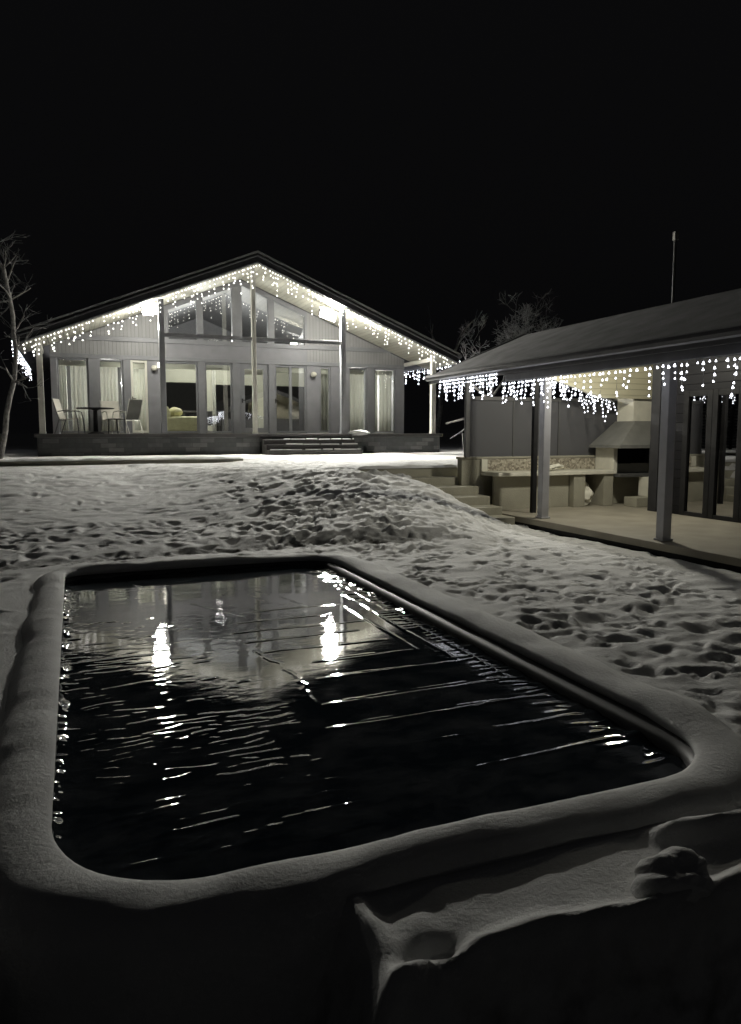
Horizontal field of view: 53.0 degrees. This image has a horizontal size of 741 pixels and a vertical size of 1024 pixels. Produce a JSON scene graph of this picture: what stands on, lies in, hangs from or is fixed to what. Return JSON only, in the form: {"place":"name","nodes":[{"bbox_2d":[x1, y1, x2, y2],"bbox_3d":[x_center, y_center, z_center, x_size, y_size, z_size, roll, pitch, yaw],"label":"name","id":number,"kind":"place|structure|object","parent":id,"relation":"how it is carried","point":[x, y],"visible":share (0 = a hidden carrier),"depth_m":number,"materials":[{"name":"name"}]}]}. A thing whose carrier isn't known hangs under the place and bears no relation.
{"place":"outdoors","nodes":[
{"label":"outdoors","id":0,"kind":"place"},
{"bbox_2d":[207,411,220,425],"bbox_3d":[-5.391,-3.030,25.102,0.647,0.722,0.641,4,7,34],"label":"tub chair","id":1,"kind":"object","parent":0,"point":[210,417],"visible":0.39,"depth_m":24.84,"materials":[{"name":"white fabric"}]},
{"bbox_2d":[0,433,740,1023],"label":"snow ground","id":2,"kind":"structure","parent":0,"point":[576,933],"depth_m":5.55,"materials":[{"name":"white snow"}]},
{"bbox_2d":[0,231,51,458],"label":"bare tree","id":3,"kind":"object","parent":2,"relation":"on","point":[16,347],"visible":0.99,"depth_m":17.40,"materials":[{"name":"brown plant"}]},
{"bbox_2d":[0,456,244,465],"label":"terrace kerb","id":4,"kind":"structure","parent":2,"relation":"on","point":[92,461],"depth_m":17.32,"materials":[{"name":"beige concrete"}]},
{"bbox_2d":[10,251,461,456],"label":"lodge house","id":5,"kind":"structure","parent":2,"relation":"on","point":[262,349],"depth_m":23.57,"materials":[{"name":"wood"}]},
{"bbox_2d":[11,341,31,380],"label":"icicle lights","id":6,"kind":"object","parent":5,"relation":"attached to","point":[23,359],"visible":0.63,"depth_m":23.97},
{"bbox_2d":[58,365,68,430],"bbox_3d":[-9.311,-3.436,22.551,0.221,2.010,0.106,-2,7,-22],"label":"curtain","id":7,"kind":"object","parent":5,"relation":"hanging from","point":[63,387],"visible":0.67,"depth_m":22.54,"materials":[{"name":"white fabric"}]},
{"bbox_2d":[51,398,84,433],"bbox_3d":[-8.545,-2.716,21.039,0.727,1.008,0.567,0,6,-4],"label":"patio chair","id":8,"kind":"object","parent":5,"relation":"on","point":[59,410],"visible":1,"depth_m":20.93,"materials":[{"name":"fabric"}]},
{"bbox_2d":[56,357,90,432],"bbox_3d":[-8.967,-3.514,22.452,0.873,2.225,0.170,-2,7,-22],"label":"window","id":9,"kind":"structure","parent":5,"relation":"in","point":[64,361],"depth_m":22.37,"materials":[{"name":"grey glass"}]},
{"bbox_2d":[70,366,88,430],"bbox_3d":[-8.870,-3.455,22.726,0.509,2.010,0.106,-2,7,-22],"label":"curtain","id":10,"kind":"object","parent":5,"relation":"hanging from","point":[78,375],"visible":0.7,"depth_m":22.70,"materials":[{"name":"white fabric"}]},
{"bbox_2d":[76,407,114,433],"bbox_3d":[-7.928,-2.631,21.441,1.060,0.745,1.060,-2,7,-22],"label":"patio table","id":11,"kind":"object","parent":5,"relation":"on","point":[95,420],"visible":1,"depth_m":21.37,"materials":[{"name":"black metal"}]},
{"bbox_2d":[100,367,119,430],"bbox_3d":[-8.101,-3.488,23.030,0.566,2.010,0.126,-2,7,-22],"label":"curtain","id":12,"kind":"object","parent":5,"relation":"hanging from","point":[109,382],"visible":0.58,"depth_m":23.00,"materials":[{"name":"white fabric"}]},
{"bbox_2d":[98,359,124,432],"bbox_3d":[-7.964,-3.556,22.848,0.716,2.225,0.170,-2,7,-22],"label":"window","id":13,"kind":"structure","parent":5,"relation":"in","point":[101,362],"depth_m":22.75,"materials":[{"name":"grey glass"}]},
{"bbox_2d":[99,400,126,433],"bbox_3d":[-7.687,-2.842,22.216,0.567,1.008,0.727,-5,8,-36],"label":"patio chair","id":14,"kind":"object","parent":5,"relation":"on","point":[106,414],"visible":0.81,"depth_m":22.38,"materials":[{"name":"fabric"}]},
{"bbox_2d":[108,418,118,433],"bbox_3d":[-7.427,-2.482,21.441,0.272,0.451,0.272,-2,7,-22],"label":"side stool","id":15,"kind":"object","parent":5,"relation":"on","point":[116,422],"visible":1,"depth_m":21.48,"materials":[{"name":"metal"}]},
{"bbox_2d":[112,398,142,433],"bbox_3d":[-7.020,-2.763,21.480,0.727,1.008,0.567,3,7,26],"label":"patio chair","id":16,"kind":"object","parent":5,"relation":"on","point":[134,409],"visible":1,"depth_m":21.35,"materials":[{"name":"fabric"}]},
{"bbox_2d":[19,263,256,357],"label":"icicle lights","id":17,"kind":"object","parent":5,"relation":"attached to","point":[139,309],"visible":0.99,"depth_m":20.41},
{"bbox_2d":[133,368,145,429],"bbox_3d":[-7.260,-3.523,23.363,0.444,2.010,0.066,-2,7,-22],"label":"curtain","id":18,"kind":"object","parent":5,"relation":"hanging from","point":[139,382],"visible":0.6,"depth_m":23.34,"materials":[{"name":"white fabric"}]},
{"bbox_2d":[130,360,148,432],"bbox_3d":[-7.185,-3.586,23.130,0.490,2.225,0.221,-2,7,-22],"label":"door","id":19,"kind":"structure","parent":5,"relation":"in","point":[139,364],"depth_m":23.08,"materials":[{"name":"white glass"}]},
{"bbox_2d":[139,302,157,315],"bbox_3d":[-6.213,-5.795,21.050,0.622,0.381,0.404,-17,12,-19],"label":"floodlight","id":20,"kind":"object","parent":5,"relation":"attached to","point":[145,309],"visible":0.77,"depth_m":21.02,"materials":[{"name":"grey metal"}]},
{"bbox_2d":[151,365,157,371],"bbox_3d":[-6.697,-4.437,23.033,0.200,0.222,0.208,-2,7,-22],"label":"wall lamp","id":21,"kind":"object","parent":5,"relation":"attached to","point":[154,368],"visible":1,"depth_m":22.96,"materials":[{"name":"white glass"}]},
{"bbox_2d":[167,407,196,430],"bbox_3d":[-6.289,-3.073,24.610,1.350,0.810,0.970,-2,7,-22],"label":"sofa","id":22,"kind":"object","parent":5,"relation":"on","point":[176,421],"visible":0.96,"depth_m":24.21,"materials":[{"name":"beige fabric"}]},
{"bbox_2d":[165,361,198,432],"bbox_3d":[-6.013,-3.639,23.620,1.032,2.225,0.170,-2,7,-22],"label":"window","id":23,"kind":"structure","parent":5,"relation":"in","point":[184,365],"depth_m":23.60,"materials":[{"name":"grey glass"}]},
{"bbox_2d":[181,411,225,430],"bbox_3d":[-5.859,-3.131,25.896,1.500,0.750,0.800,-2,7,-22],"label":"dining table","id":24,"kind":"object","parent":5,"relation":"on","point":[184,412],"visible":0.39,"depth_m":25.78,"materials":[{"name":"grey metal"}]},
{"bbox_2d":[211,370,216,430],"bbox_3d":[-5.155,-3.644,24.492,0.124,2.010,0.060,0,6,-1],"label":"curtain","id":25,"kind":"object","parent":5,"relation":"hanging from","point":[214,400],"visible":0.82,"depth_m":24.49,"materials":[{"name":"white fabric"}]},
{"bbox_2d":[205,363,232,432],"bbox_3d":[-4.917,-3.685,24.054,0.872,2.225,0.170,-2,7,-22],"label":"window","id":26,"kind":"structure","parent":5,"relation":"in","point":[214,366],"depth_m":23.99,"materials":[{"name":"grey glass"}]},
{"bbox_2d":[240,364,268,432],"bbox_3d":[-3.834,-3.728,24.455,0.942,2.225,0.221,-2,7,-22],"label":"door","id":27,"kind":"structure","parent":5,"relation":"in","point":[243,367],"depth_m":24.41,"materials":[{"name":"grey glass"}]},
{"bbox_2d":[275,365,306,432],"bbox_3d":[-2.687,-3.777,24.909,1.092,2.225,0.221,-2,7,-22],"label":"double door","id":28,"kind":"structure","parent":5,"relation":"in","point":[292,369],"depth_m":24.87,"materials":[{"name":"grey glass"}]},
{"bbox_2d":[321,374,327,430],"bbox_3d":[-1.648,-3.761,25.583,0.365,2.010,0.065,-2,7,-22],"label":"curtain","id":29,"kind":"object","parent":5,"relation":"hanging from","point":[324,403],"visible":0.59,"depth_m":25.61,"materials":[{"name":"grey fabric"}]},
{"bbox_2d":[319,366,330,432],"bbox_3d":[-1.581,-3.827,25.374,0.412,2.225,0.170,-2,7,-22],"label":"door","id":30,"kind":"structure","parent":5,"relation":"in","point":[322,370],"depth_m":25.30,"materials":[{"name":"grey wood"}]},
{"bbox_2d":[318,305,337,321],"bbox_3d":[-1.324,-6.157,23.103,0.622,0.378,0.153,15,0,-23],"label":"floodlight","id":31,"kind":"object","parent":5,"relation":"attached to","point":[325,314],"visible":0.99,"depth_m":23.05,"materials":[{"name":"grey metal"}]},
{"bbox_2d":[350,374,363,430],"bbox_3d":[-0.552,-3.808,26.017,0.684,2.010,0.066,-2,7,-22],"label":"curtain","id":32,"kind":"object","parent":5,"relation":"hanging from","point":[356,402],"visible":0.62,"depth_m":26.04,"materials":[{"name":"white fabric"}]},
{"bbox_2d":[259,263,455,367],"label":"icicle lights","id":33,"kind":"object","parent":5,"relation":"attached to","point":[356,318],"visible":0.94,"depth_m":22.79},
{"bbox_2d":[349,367,366,431],"bbox_3d":[-0.476,-3.873,25.811,0.672,2.225,0.170,-2,7,-22],"label":"window","id":34,"kind":"structure","parent":5,"relation":"in","point":[357,372],"depth_m":25.75,"materials":[{"name":"grey glass"}]},
{"bbox_2d":[348,430,369,434],"bbox_3d":[-0.362,-2.486,23.404,0.743,0.195,0.342,-2,7,-22],"label":"snow lump","id":35,"kind":"object","parent":5,"relation":"on","point":[358,432],"visible":1,"depth_m":23.27,"materials":[{"name":"white snow"}]},
{"bbox_2d":[375,375,376,430],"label":"curtain","id":36,"kind":"object","parent":5,"relation":"hanging from","point":[375,402],"visible":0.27,"depth_m":26.31,"materials":[{"name":"white fabric"}]},
{"bbox_2d":[374,368,394,432],"bbox_3d":[0.463,-3.913,26.183,0.812,2.225,0.170,-2,7,-22],"label":"window","id":37,"kind":"structure","parent":5,"relation":"in","point":[377,371],"depth_m":26.15,"materials":[{"name":"grey glass"}]},
{"bbox_2d":[379,375,391,430],"bbox_3d":[0.523,-3.853,26.443,0.482,2.010,0.066,-2,7,-22],"label":"curtain","id":38,"kind":"object","parent":5,"relation":"hanging from","point":[385,400],"visible":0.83,"depth_m":26.44,"materials":[{"name":"white fabric"}]},
{"bbox_2d":[404,361,459,384],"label":"icicle lights","id":39,"kind":"object","parent":5,"relation":"attached to","point":[428,373],"visible":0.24,"depth_m":27.25},
{"bbox_2d":[0,553,740,1023],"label":"swimming pool","id":40,"kind":"structure","parent":2,"relation":"in","point":[248,945],"depth_m":2.62,"materials":[{"name":"grey concrete"}]},
{"bbox_2d":[52,564,686,879],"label":"pool water","id":41,"kind":"structure","parent":40,"relation":"in","point":[211,722],"depth_m":4.02,"materials":[{"name":"water"}]},
{"bbox_2d":[341,462,514,524],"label":"garden stairs","id":42,"kind":"structure","parent":2,"relation":"on","point":[443,477],"depth_m":13.88,"materials":[{"name":"beige concrete"}]},
{"bbox_2d":[425,304,481,433],"bbox_3d":[3.359,-6.199,33.657,2.503,6.574,3.158,-2,7,-22],"label":"bare tree","id":43,"kind":"object","parent":2,"relation":"on","point":[439,415],"visible":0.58,"depth_m":32.28,"materials":[{"name":"grey plant"}]},
{"bbox_2d":[446,288,561,452],"bbox_3d":[4.434,-3.984,24.535,4.013,6.760,3.280,-4,7,-33],"label":"bare tree","id":44,"kind":"object","parent":2,"relation":"on","point":[522,331],"visible":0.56,"depth_m":23.96,"materials":[{"name":"brown plant"}]},
{"bbox_2d":[425,288,740,572],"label":"barbecue pavilion","id":45,"kind":"structure","parent":2,"relation":"on","point":[691,512],"depth_m":12.19,"materials":[{"name":"grey wood"}]},
{"bbox_2d":[438,371,497,400],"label":"icicle lights","id":46,"kind":"object","parent":45,"relation":"attached to","point":[489,379],"visible":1,"depth_m":13.52},
{"bbox_2d":[502,374,569,407],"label":"icicle lights","id":47,"kind":"object","parent":45,"relation":"attached to","point":[541,384],"visible":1,"depth_m":11.74},
{"bbox_2d":[481,458,614,509],"bbox_3d":[3.406,-0.559,14.236,2.600,0.916,0.655,-2,7,-22],"label":"outdoor worktop","id":48,"kind":"object","parent":45,"relation":"on","point":[511,488],"visible":0.95,"depth_m":14.16,"materials":[{"name":"stone"}]},
{"bbox_2d":[550,464,563,470],"bbox_3d":[3.488,-0.850,14.135,0.395,0.143,0.290,1,6,7],"label":"crumpled cloth","id":49,"kind":"object","parent":48,"relation":"on","point":[555,466],"visible":0.68,"depth_m":14.08,"materials":[{"name":"beige fabric"}]},
{"bbox_2d":[552,379,616,421],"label":"icicle lights","id":50,"kind":"object","parent":45,"relation":"attached to","point":[583,397],"visible":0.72,"depth_m":13.96},
{"bbox_2d":[585,481,593,505],"bbox_3d":[4.201,-0.363,14.470,0.254,0.480,0.263,0,6,-1],"label":"white bag","id":51,"kind":"object","parent":45,"relation":"on","point":[589,493],"visible":0.48,"depth_m":14.40,"materials":[{"name":"plastic"}]},
{"bbox_2d":[589,366,652,506],"bbox_3d":[5.188,-1.654,14.591,1.340,3.018,1.050,-2,7,-22],"label":"barbecue grill","id":52,"kind":"object","parent":45,"relation":"on","point":[621,443],"visible":0.58,"depth_m":14.66,"materials":[{"name":"concrete"}]},
{"bbox_2d":[570,354,740,396],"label":"icicle lights","id":53,"kind":"object","parent":45,"relation":"attached to","point":[683,379],"visible":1,"depth_m":9.16},
{"bbox_2d":[671,231,678,302],"bbox_3d":[6.398,-2.998,15.878,0.100,5.780,0.080,-2,7,-22],"label":"antenna mast","id":54,"kind":"object","parent":45,"relation":"on","point":[675,236],"visible":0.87,"depth_m":15.62,"materials":[{"name":"grey metal"}]},
{"bbox_2d":[679,389,713,517],"bbox_3d":[5.504,-0.977,12.505,0.100,2.114,0.618,-2,7,-22],"label":"glazed door","id":55,"kind":"structure","parent":45,"relation":"in","point":[698,404],"depth_m":12.52,"materials":[{"name":"black glass"}]},
{"bbox_2d":[707,387,740,522],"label":"glazed door","id":56,"kind":"structure","parent":45,"relation":"in","point":[725,454],"depth_m":11.96,"materials":[{"name":"black glass"}]},
{"bbox_2d":[738,483,740,522],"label":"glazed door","id":57,"kind":"structure","parent":45,"relation":"in","point":[739,521],"depth_m":11.69,"materials":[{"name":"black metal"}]},
{"bbox_2d":[630,846,714,902],"bbox_3d":[1.036,1.278,2.569,0.315,0.198,0.231,-2,7,-22],"label":"snow lump","id":58,"kind":"object","parent":2,"relation":"on","point":[672,869],"visible":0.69,"depth_m":2.51,"materials":[{"name":"white snow"}]},
{"bbox_2d":[0,0,740,433],"label":"sky","id":59,"kind":"structure","parent":0,"point":[401,157],"materials":[{"name":"black"}]}
]}

